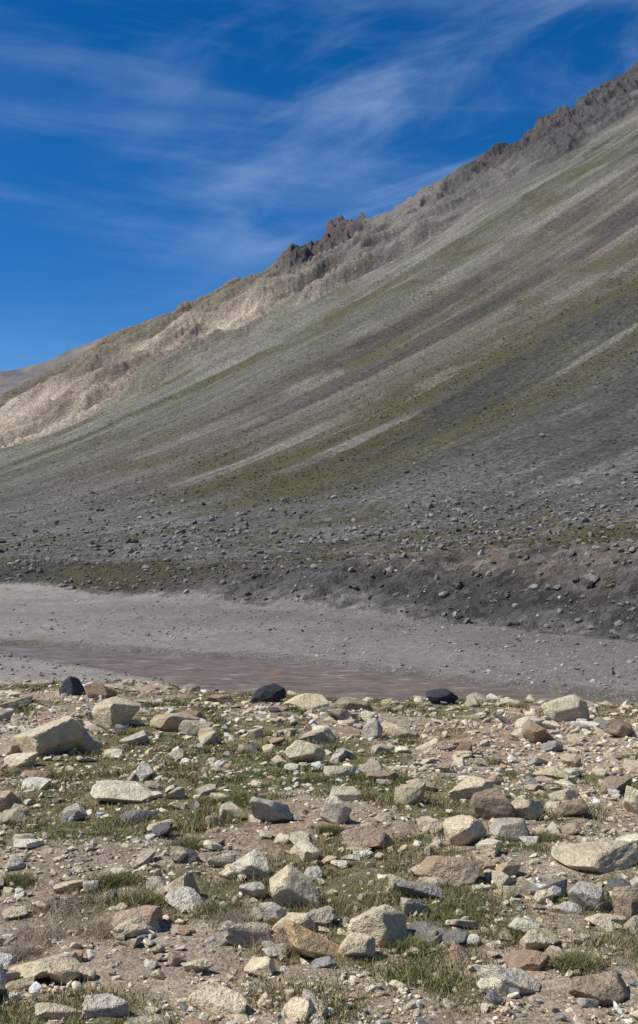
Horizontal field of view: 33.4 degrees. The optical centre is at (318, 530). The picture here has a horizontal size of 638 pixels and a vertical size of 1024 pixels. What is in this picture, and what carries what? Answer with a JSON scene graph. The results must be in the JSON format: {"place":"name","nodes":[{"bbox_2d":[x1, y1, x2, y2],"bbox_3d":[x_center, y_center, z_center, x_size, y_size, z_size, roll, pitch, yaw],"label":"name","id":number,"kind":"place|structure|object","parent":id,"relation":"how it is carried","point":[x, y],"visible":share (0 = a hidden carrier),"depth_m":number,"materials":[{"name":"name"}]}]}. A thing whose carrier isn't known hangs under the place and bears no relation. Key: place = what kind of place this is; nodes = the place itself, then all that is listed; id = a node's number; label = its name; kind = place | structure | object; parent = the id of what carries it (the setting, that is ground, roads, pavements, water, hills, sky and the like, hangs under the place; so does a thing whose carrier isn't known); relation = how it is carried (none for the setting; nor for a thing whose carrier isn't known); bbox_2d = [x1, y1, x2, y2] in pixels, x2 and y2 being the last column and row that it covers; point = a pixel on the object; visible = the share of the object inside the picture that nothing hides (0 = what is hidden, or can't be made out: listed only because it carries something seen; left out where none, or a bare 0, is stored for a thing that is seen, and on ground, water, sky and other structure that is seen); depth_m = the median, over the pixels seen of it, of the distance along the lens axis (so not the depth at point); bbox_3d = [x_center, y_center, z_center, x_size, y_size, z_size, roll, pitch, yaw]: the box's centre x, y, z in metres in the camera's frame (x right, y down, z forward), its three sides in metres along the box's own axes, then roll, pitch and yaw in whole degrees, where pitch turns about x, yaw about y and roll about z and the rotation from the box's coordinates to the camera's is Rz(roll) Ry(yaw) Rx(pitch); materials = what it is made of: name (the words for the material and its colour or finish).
{"place":"outdoors","nodes":[
{"label":"outdoors","id":0,"kind":"place"},
{"bbox_2d":[0,320,147,395],"bbox_3d":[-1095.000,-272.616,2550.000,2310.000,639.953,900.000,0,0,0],"label":"distant mountain","id":1,"kind":"structure","parent":0,"point":[10,379],"depth_m":2953.62,"materials":[{"name":"brown stone"}]},
{"bbox_2d":[0,645,635,703],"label":"river","id":2,"kind":"structure","parent":0,"point":[231,675],"depth_m":45.80,"materials":[{"name":"liquid"}]},
{"bbox_2d":[0,62,637,643],"bbox_3d":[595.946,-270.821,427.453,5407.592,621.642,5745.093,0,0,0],"label":"mountain slope","id":3,"kind":"structure","parent":0,"point":[576,156],"depth_m":289.84,"materials":[{"name":"grey stone"}]},
{"bbox_2d":[0,297,637,640],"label":"talus boulders","id":4,"kind":"object","parent":3,"relation":"on","point":[388,570],"visible":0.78,"depth_m":114.53,"materials":[{"name":"stone"}]},
{"bbox_2d":[0,143,637,586],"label":"slope shrubs","id":5,"kind":"object","parent":3,"relation":"on","point":[604,529],"visible":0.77,"depth_m":182.68,"materials":[{"name":"green plant"}]},
{"bbox_2d":[0,584,637,1023],"bbox_3d":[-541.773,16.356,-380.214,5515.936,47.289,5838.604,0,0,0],"label":"ground","id":6,"kind":"structure","parent":0,"point":[390,648],"depth_m":13.49,"materials":[{"name":"soil"}]},
{"bbox_2d":[0,790,21,812],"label":"boulder","id":7,"kind":"object","parent":6,"relation":"on","point":[8,799],"visible":0.55,"depth_m":9.05,"materials":[{"name":"stone"}]},
{"bbox_2d":[0,695,33,711],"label":"boulder","id":8,"kind":"object","parent":6,"relation":"on","point":[19,703],"visible":0.69,"depth_m":19.17,"materials":[{"name":"stone"}]},
{"bbox_2d":[0,869,44,892],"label":"green tuft","id":9,"kind":"object","parent":6,"relation":"on","point":[23,880],"visible":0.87,"depth_m":6.58,"materials":[{"name":"green plant"}]},
{"bbox_2d":[0,764,54,776],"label":"green tuft","id":10,"kind":"object","parent":6,"relation":"on","point":[22,769],"visible":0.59,"depth_m":11.61,"materials":[{"name":"green plant"}]},
{"bbox_2d":[0,933,75,963],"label":"dry shrub","id":11,"kind":"object","parent":6,"relation":"on","point":[27,951],"visible":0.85,"depth_m":5.36,"materials":[{"name":"brown plant"}]},
{"bbox_2d":[9,952,81,979],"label":"boulder","id":12,"kind":"object","parent":6,"relation":"on","point":[38,968],"visible":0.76,"depth_m":5.04,"materials":[{"name":"stone"}]},
{"bbox_2d":[12,715,85,756],"bbox_3d":[-3.269,2.535,13.060,0.767,0.537,0.767,0,0,-34],"label":"boulder","id":13,"kind":"object","parent":6,"relation":"on","point":[63,734],"visible":0.84,"depth_m":12.78,"materials":[{"name":"stone"}]},
{"bbox_2d":[0,913,97,950],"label":"dry shrub","id":14,"kind":"object","parent":6,"relation":"on","point":[46,935],"visible":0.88,"depth_m":5.62,"materials":[{"name":"brown plant"}]},
{"bbox_2d":[38,768,93,778],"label":"green tuft","id":15,"kind":"object","parent":6,"relation":"on","point":[61,771],"visible":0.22,"depth_m":11.40,"materials":[{"name":"green plant"}]},
{"bbox_2d":[12,879,130,928],"bbox_3d":[-1.418,2.135,6.091,0.778,0.125,0.721,0,0,25],"label":"dry shrub","id":16,"kind":"object","parent":6,"relation":"on","point":[62,900],"visible":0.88,"depth_m":6.09,"materials":[{"name":"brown plant"}]},
{"bbox_2d":[59,676,84,695],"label":"boulder","id":17,"kind":"object","parent":6,"relation":"on","point":[73,686],"visible":0.89,"depth_m":22.47,"materials":[{"name":"stone"}]},
{"bbox_2d":[61,804,87,822],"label":"boulder","id":18,"kind":"object","parent":6,"relation":"on","point":[75,812],"visible":0.94,"depth_m":8.44,"materials":[{"name":"stone"}]},
{"bbox_2d":[76,731,102,752],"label":"boulder","id":19,"kind":"object","parent":6,"relation":"on","point":[91,741],"visible":0.74,"depth_m":13.02,"materials":[{"name":"stone"}]},
{"bbox_2d":[57,909,134,944],"bbox_3d":[-1.163,2.114,5.670,0.557,0.113,0.579,0,0,0],"label":"dry shrub","id":20,"kind":"object","parent":6,"relation":"on","point":[101,930],"visible":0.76,"depth_m":5.63,"materials":[{"name":"brown plant"}]},
{"bbox_2d":[84,682,117,698],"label":"boulder","id":21,"kind":"object","parent":6,"relation":"on","point":[94,690],"visible":0.84,"depth_m":21.76,"materials":[{"name":"stone"}]},
{"bbox_2d":[82,993,129,1017],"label":"boulder","id":22,"kind":"object","parent":6,"relation":"on","point":[106,1003],"visible":0.97,"depth_m":4.50,"materials":[{"name":"stone"}]},
{"bbox_2d":[92,697,139,728],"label":"boulder","id":23,"kind":"object","parent":6,"relation":"on","point":[111,713],"visible":0.92,"depth_m":15.61,"materials":[{"name":"stone"}]},
{"bbox_2d":[86,866,145,890],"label":"green tuft","id":24,"kind":"object","parent":6,"relation":"on","point":[125,877],"visible":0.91,"depth_m":6.55,"materials":[{"name":"green plant"}]},
{"bbox_2d":[90,780,156,802],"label":"boulder","id":25,"kind":"object","parent":6,"relation":"on","point":[115,791],"visible":0.98,"depth_m":9.36,"materials":[{"name":"stone"}]},
{"bbox_2d":[109,905,162,930],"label":"boulder","id":26,"kind":"object","parent":6,"relation":"on","point":[149,913],"visible":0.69,"depth_m":5.72,"materials":[{"name":"stone"}]},
{"bbox_2d":[109,884,168,906],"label":"green tuft","id":27,"kind":"object","parent":6,"relation":"on","point":[152,895],"visible":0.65,"depth_m":6.16,"materials":[{"name":"green plant"}]},
{"bbox_2d":[114,692,164,699],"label":"dry shrub","id":28,"kind":"object","parent":6,"relation":"on","point":[134,695],"visible":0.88,"depth_m":22.07,"materials":[{"name":"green plant"}]},
{"bbox_2d":[147,819,177,831],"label":"boulder","id":29,"kind":"object","parent":6,"relation":"on","point":[149,827],"visible":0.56,"depth_m":7.93,"materials":[{"name":"stone"}]},
{"bbox_2d":[149,713,199,731],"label":"boulder","id":30,"kind":"object","parent":6,"relation":"on","point":[168,721],"visible":0.74,"depth_m":15.21,"materials":[{"name":"stone"}]},
{"bbox_2d":[146,833,215,854],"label":"green tuft","id":31,"kind":"object","parent":6,"relation":"on","point":[188,843],"visible":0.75,"depth_m":7.40,"materials":[{"name":"green plant"}]},
{"bbox_2d":[163,872,198,896],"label":"boulder","id":32,"kind":"object","parent":6,"relation":"on","point":[187,879],"visible":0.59,"depth_m":6.24,"materials":[{"name":"stone"}]},
{"bbox_2d":[170,846,198,861],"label":"boulder","id":33,"kind":"object","parent":6,"relation":"on","point":[178,853],"visible":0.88,"depth_m":6.96,"materials":[{"name":"stone"}]},
{"bbox_2d":[167,791,251,808],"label":"green tuft","id":34,"kind":"object","parent":6,"relation":"on","point":[216,802],"visible":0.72,"depth_m":9.14,"materials":[{"name":"green plant"}]},
{"bbox_2d":[165,892,258,924],"bbox_3d":[-0.589,2.143,6.032,0.582,0.087,0.525,0,0,0],"label":"green tuft","id":35,"kind":"object","parent":6,"relation":"on","point":[215,906],"visible":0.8,"depth_m":6.02,"materials":[{"name":"green plant"}]},
{"bbox_2d":[188,982,245,1018],"bbox_3d":[-0.425,2.068,4.657,0.272,0.115,0.152,0,0,21],"label":"boulder","id":36,"kind":"object","parent":6,"relation":"on","point":[215,998],"visible":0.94,"depth_m":4.61,"materials":[{"name":"stone"}]},
{"bbox_2d":[206,694,234,703],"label":"boulder","id":37,"kind":"object","parent":6,"relation":"on","point":[222,698],"visible":0.73,"depth_m":20.96,"materials":[{"name":"stone"}]},
{"bbox_2d":[186,899,271,933],"bbox_3d":[-0.477,2.134,5.836,0.534,0.110,0.567,0,0,0],"label":"dry shrub","id":38,"kind":"object","parent":6,"relation":"on","point":[232,919],"visible":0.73,"depth_m":5.84,"materials":[{"name":"brown plant"}]},
{"bbox_2d":[219,801,247,819],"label":"boulder","id":39,"kind":"object","parent":6,"relation":"on","point":[229,806],"visible":0.94,"depth_m":8.31,"materials":[{"name":"stone"}]},
{"bbox_2d":[231,848,269,879],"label":"boulder","id":40,"kind":"object","parent":6,"relation":"on","point":[256,859],"visible":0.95,"depth_m":6.63,"materials":[{"name":"stone"}]},
{"bbox_2d":[239,882,265,897],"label":"boulder","id":41,"kind":"object","parent":6,"relation":"on","point":[255,889],"visible":0.93,"depth_m":6.26,"materials":[{"name":"stone"}]},
{"bbox_2d":[250,683,285,702],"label":"boulder","id":42,"kind":"object","parent":6,"relation":"on","point":[273,692],"visible":0.77,"depth_m":19.98,"materials":[{"name":"stone"}]},
{"bbox_2d":[249,796,291,822],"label":"boulder","id":43,"kind":"object","parent":6,"relation":"on","point":[264,810],"visible":0.98,"depth_m":8.23,"materials":[{"name":"stone"}]},
{"bbox_2d":[260,902,287,925],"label":"boulder","id":44,"kind":"object","parent":6,"relation":"on","point":[274,912],"visible":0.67,"depth_m":5.83,"materials":[{"name":"stone"}]},
{"bbox_2d":[237,925,319,961],"bbox_3d":[-0.207,2.124,5.469,0.445,0.114,0.568,0,0,34],"label":"dry shrub","id":45,"kind":"object","parent":6,"relation":"on","point":[277,943],"visible":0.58,"depth_m":5.44,"materials":[{"name":"brown plant"}]},
{"bbox_2d":[269,864,319,908],"bbox_3d":[-0.139,2.097,6.229,0.309,0.290,0.246,0,0,0],"label":"boulder","id":46,"kind":"object","parent":6,"relation":"on","point":[288,882],"visible":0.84,"depth_m":6.14,"materials":[{"name":"stone"}]},
{"bbox_2d":[283,740,325,763],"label":"boulder","id":47,"kind":"object","parent":6,"relation":"on","point":[296,751],"visible":0.93,"depth_m":12.14,"materials":[{"name":"stone"}]},
{"bbox_2d":[283,693,329,709],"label":"boulder","id":48,"kind":"object","parent":6,"relation":"on","point":[311,701],"visible":0.68,"depth_m":18.55,"materials":[{"name":"stone"}]},
{"bbox_2d":[284,920,340,958],"bbox_3d":[-0.019,2.090,5.394,0.296,0.265,0.238,0,0,-22],"label":"boulder","id":49,"kind":"object","parent":6,"relation":"on","point":[305,942],"visible":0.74,"depth_m":5.30,"materials":[{"name":"stone"}]},
{"bbox_2d":[292,771,341,783],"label":"green tuft","id":50,"kind":"object","parent":6,"relation":"on","point":[319,778],"visible":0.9,"depth_m":10.41,"materials":[{"name":"green plant"}]},
{"bbox_2d":[0,679,637,1023],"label":"stones","id":51,"kind":"object","parent":6,"relation":"on","point":[533,940],"visible":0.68,"depth_m":7.08,"materials":[{"name":"beige stone"}]},
{"bbox_2d":[0,679,637,1023],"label":"grass","id":52,"kind":"structure","parent":6,"relation":"on","point":[264,786],"depth_m":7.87,"materials":[{"name":"green plant"}]},
{"bbox_2d":[0,575,637,690],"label":"river stones","id":53,"kind":"object","parent":6,"relation":"on","point":[10,654],"visible":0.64,"depth_m":54.42,"materials":[{"name":"grey stone"}]},
{"bbox_2d":[0,679,637,1023],"bbox_3d":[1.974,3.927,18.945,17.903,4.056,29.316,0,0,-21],"label":"pebbles","id":54,"kind":"object","parent":6,"relation":"on","point":[397,985],"visible":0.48,"depth_m":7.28,"materials":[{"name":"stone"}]},
{"bbox_2d":[313,820,351,838],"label":"green tuft","id":55,"kind":"object","parent":6,"relation":"on","point":[336,829],"visible":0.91,"depth_m":7.92,"materials":[{"name":"green plant"}]},
{"bbox_2d":[320,795,351,823],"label":"boulder","id":56,"kind":"object","parent":6,"relation":"on","point":[336,809],"visible":0.88,"depth_m":8.28,"materials":[{"name":"stone"}]},
{"bbox_2d":[335,748,353,758],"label":"boulder","id":57,"kind":"object","parent":6,"relation":"on","point":[350,754],"visible":0.59,"depth_m":12.88,"materials":[{"name":"stone"}]},
{"bbox_2d":[333,698,372,710],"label":"boulder","id":58,"kind":"object","parent":6,"relation":"on","point":[350,704],"visible":0.71,"depth_m":17.99,"materials":[{"name":"stone"}]},
{"bbox_2d":[338,932,375,958],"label":"boulder","id":59,"kind":"object","parent":6,"relation":"on","point":[355,944],"visible":0.93,"depth_m":5.32,"materials":[{"name":"stone"}]},
{"bbox_2d":[341,825,391,849],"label":"boulder","id":60,"kind":"object","parent":6,"relation":"on","point":[372,837],"visible":0.81,"depth_m":7.44,"materials":[{"name":"stone"}]},
{"bbox_2d":[362,718,382,738],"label":"boulder","id":61,"kind":"object","parent":6,"relation":"on","point":[372,727],"visible":0.85,"depth_m":15.01,"materials":[{"name":"stone"}]},
{"bbox_2d":[346,904,407,947],"bbox_3d":[0.308,2.085,5.604,0.297,0.225,0.194,0,0,24],"label":"boulder","id":62,"kind":"object","parent":6,"relation":"on","point":[382,924],"visible":0.7,"depth_m":5.53,"materials":[{"name":"stone"}]},
{"bbox_2d":[365,770,398,780],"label":"boulder","id":63,"kind":"object","parent":6,"relation":"on","point":[375,774],"visible":0.73,"depth_m":10.33,"materials":[{"name":"stone"}]},
{"bbox_2d":[381,721,417,738],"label":"boulder","id":64,"kind":"object","parent":6,"relation":"on","point":[390,728],"visible":0.68,"depth_m":15.30,"materials":[{"name":"stone"}]},
{"bbox_2d":[394,782,425,805],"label":"boulder","id":65,"kind":"object","parent":6,"relation":"on","point":[412,794],"visible":0.88,"depth_m":9.03,"materials":[{"name":"stone"}]},
{"bbox_2d":[377,931,448,960],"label":"green tuft","id":66,"kind":"object","parent":6,"relation":"on","point":[404,946],"visible":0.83,"depth_m":5.44,"materials":[{"name":"green plant"}]},
{"bbox_2d":[400,897,427,914],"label":"boulder","id":67,"kind":"object","parent":6,"relation":"on","point":[409,905],"visible":0.97,"depth_m":6.00,"materials":[{"name":"stone"}]},
{"bbox_2d":[417,816,442,833],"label":"boulder","id":68,"kind":"object","parent":6,"relation":"on","point":[428,823],"visible":0.87,"depth_m":7.95,"materials":[{"name":"stone"}]},
{"bbox_2d":[425,688,457,703],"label":"boulder","id":69,"kind":"object","parent":6,"relation":"on","point":[435,696],"visible":0.85,"depth_m":19.98,"materials":[{"name":"stone"}]},
{"bbox_2d":[414,855,483,886],"bbox_3d":[0.789,2.102,6.571,0.440,0.188,0.222,0,0,18],"label":"boulder","id":70,"kind":"object","parent":6,"relation":"on","point":[459,870],"visible":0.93,"depth_m":6.50,"materials":[{"name":"stone"}]},
{"bbox_2d":[442,815,486,844],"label":"boulder","id":71,"kind":"object","parent":6,"relation":"on","point":[462,829],"visible":0.93,"depth_m":7.44,"materials":[{"name":"stone"}]},
{"bbox_2d":[412,890,522,939],"bbox_3d":[0.820,2.139,5.987,0.629,0.087,0.722,0,0,27],"label":"green tuft","id":72,"kind":"object","parent":6,"relation":"on","point":[452,909],"visible":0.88,"depth_m":5.95,"materials":[{"name":"green plant"}]},
{"bbox_2d":[448,776,493,800],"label":"boulder","id":73,"kind":"object","parent":6,"relation":"on","point":[468,787],"visible":0.56,"depth_m":9.22,"materials":[{"name":"stone"}]},
{"bbox_2d":[470,787,515,819],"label":"boulder","id":74,"kind":"object","parent":6,"relation":"on","point":[495,801],"visible":0.77,"depth_m":8.39,"materials":[{"name":"stone"}]},
{"bbox_2d":[472,964,540,994],"bbox_3d":[0.893,2.084,4.962,0.304,0.147,0.201,0,0,45],"label":"boulder","id":75,"kind":"object","parent":6,"relation":"on","point":[523,981],"visible":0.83,"depth_m":4.89,"materials":[{"name":"stone"}]},
{"bbox_2d":[495,861,520,875],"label":"boulder","id":76,"kind":"object","parent":6,"relation":"on","point":[510,868],"visible":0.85,"depth_m":6.66,"materials":[{"name":"stone"}]},
{"bbox_2d":[489,817,529,841],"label":"boulder","id":77,"kind":"object","parent":6,"relation":"on","point":[508,827],"visible":0.8,"depth_m":7.59,"materials":[{"name":"stone"}]},
{"bbox_2d":[486,769,534,777],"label":"green tuft","id":78,"kind":"object","parent":6,"relation":"on","point":[512,773],"visible":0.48,"depth_m":11.45,"materials":[{"name":"green plant"}]},
{"bbox_2d":[470,912,571,953],"bbox_3d":[1.056,2.127,5.626,0.510,0.092,0.522,0,0,21],"label":"green tuft","id":79,"kind":"object","parent":6,"relation":"on","point":[518,935],"visible":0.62,"depth_m":5.63,"materials":[{"name":"green plant"}]},
{"bbox_2d":[511,800,543,819],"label":"boulder","id":80,"kind":"object","parent":6,"relation":"on","point":[522,808],"visible":0.59,"depth_m":8.49,"materials":[{"name":"stone"}]},
{"bbox_2d":[521,719,554,742],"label":"boulder","id":81,"kind":"object","parent":6,"relation":"on","point":[533,731],"visible":0.81,"depth_m":14.96,"materials":[{"name":"stone"}]},
{"bbox_2d":[533,889,553,903],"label":"boulder","id":82,"kind":"object","parent":6,"relation":"on","point":[539,896],"visible":0.91,"depth_m":6.17,"materials":[{"name":"stone"}]},
{"bbox_2d":[531,766,568,779],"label":"boulder","id":83,"kind":"object","parent":6,"relation":"on","point":[554,772],"visible":0.7,"depth_m":11.10,"materials":[{"name":"stone"}]},
{"bbox_2d":[529,828,577,843],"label":"green tuft","id":84,"kind":"object","parent":6,"relation":"on","point":[545,836],"visible":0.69,"depth_m":7.65,"materials":[{"name":"green plant"}]},
{"bbox_2d":[541,694,589,721],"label":"boulder","id":85,"kind":"object","parent":6,"relation":"on","point":[573,707],"visible":0.82,"depth_m":17.06,"materials":[{"name":"stone"}]},
{"bbox_2d":[554,798,587,816],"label":"boulder","id":86,"kind":"object","parent":6,"relation":"on","point":[577,807],"visible":0.94,"depth_m":8.63,"materials":[{"name":"stone"}]},
{"bbox_2d":[539,939,622,977],"bbox_3d":[1.255,2.099,5.177,0.450,0.097,0.426,0,0,0],"label":"green tuft","id":87,"kind":"object","parent":6,"relation":"on","point":[574,961],"visible":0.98,"depth_m":5.15,"materials":[{"name":"green plant"}]},
{"bbox_2d":[567,881,603,911],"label":"boulder","id":88,"kind":"object","parent":6,"relation":"on","point":[583,892],"visible":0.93,"depth_m":6.03,"materials":[{"name":"stone"}]},
{"bbox_2d":[551,840,637,873],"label":"boulder","id":89,"kind":"object","parent":6,"relation":"on","point":[603,857],"visible":0.96,"depth_m":6.86,"materials":[{"name":"stone"}]},
{"bbox_2d":[569,970,629,1005],"bbox_3d":[1.277,2.076,4.823,0.280,0.115,0.198,0,0,0],"label":"boulder","id":90,"kind":"object","parent":6,"relation":"on","point":[607,987],"visible":0.9,"depth_m":4.78,"materials":[{"name":"stone"}]},
{"bbox_2d":[584,913,625,924],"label":"boulder","id":91,"kind":"object","parent":6,"relation":"on","point":[596,919],"visible":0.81,"depth_m":5.74,"materials":[{"name":"stone"}]},
{"bbox_2d":[600,776,631,794],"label":"boulder","id":92,"kind":"object","parent":6,"relation":"on","point":[620,783],"visible":0.78,"depth_m":9.82,"materials":[{"name":"stone"}]},
{"bbox_2d":[603,719,633,736],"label":"boulder","id":93,"kind":"object","parent":6,"relation":"on","point":[617,728],"visible":0.91,"depth_m":15.22,"materials":[{"name":"stone"}]},
{"bbox_2d":[601,752,637,760],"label":"green tuft","id":94,"kind":"object","parent":6,"relation":"on","point":[627,755],"visible":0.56,"depth_m":13.27,"materials":[{"name":"green plant"}]},
{"bbox_2d":[611,885,637,918],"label":"boulder","id":95,"kind":"object","parent":6,"relation":"on","point":[625,900],"visible":0.73,"depth_m":5.90,"materials":[{"name":"stone"}]},
{"bbox_2d":[623,785,637,813],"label":"boulder","id":96,"kind":"object","parent":6,"relation":"on","point":[630,801],"visible":0.98,"depth_m":8.87,"materials":[{"name":"stone"}]},
{"bbox_2d":[0,0,637,370],"label":"sky","id":97,"kind":"structure","parent":0,"point":[156,155],"materials":[{"name":"blue"}]}
]}

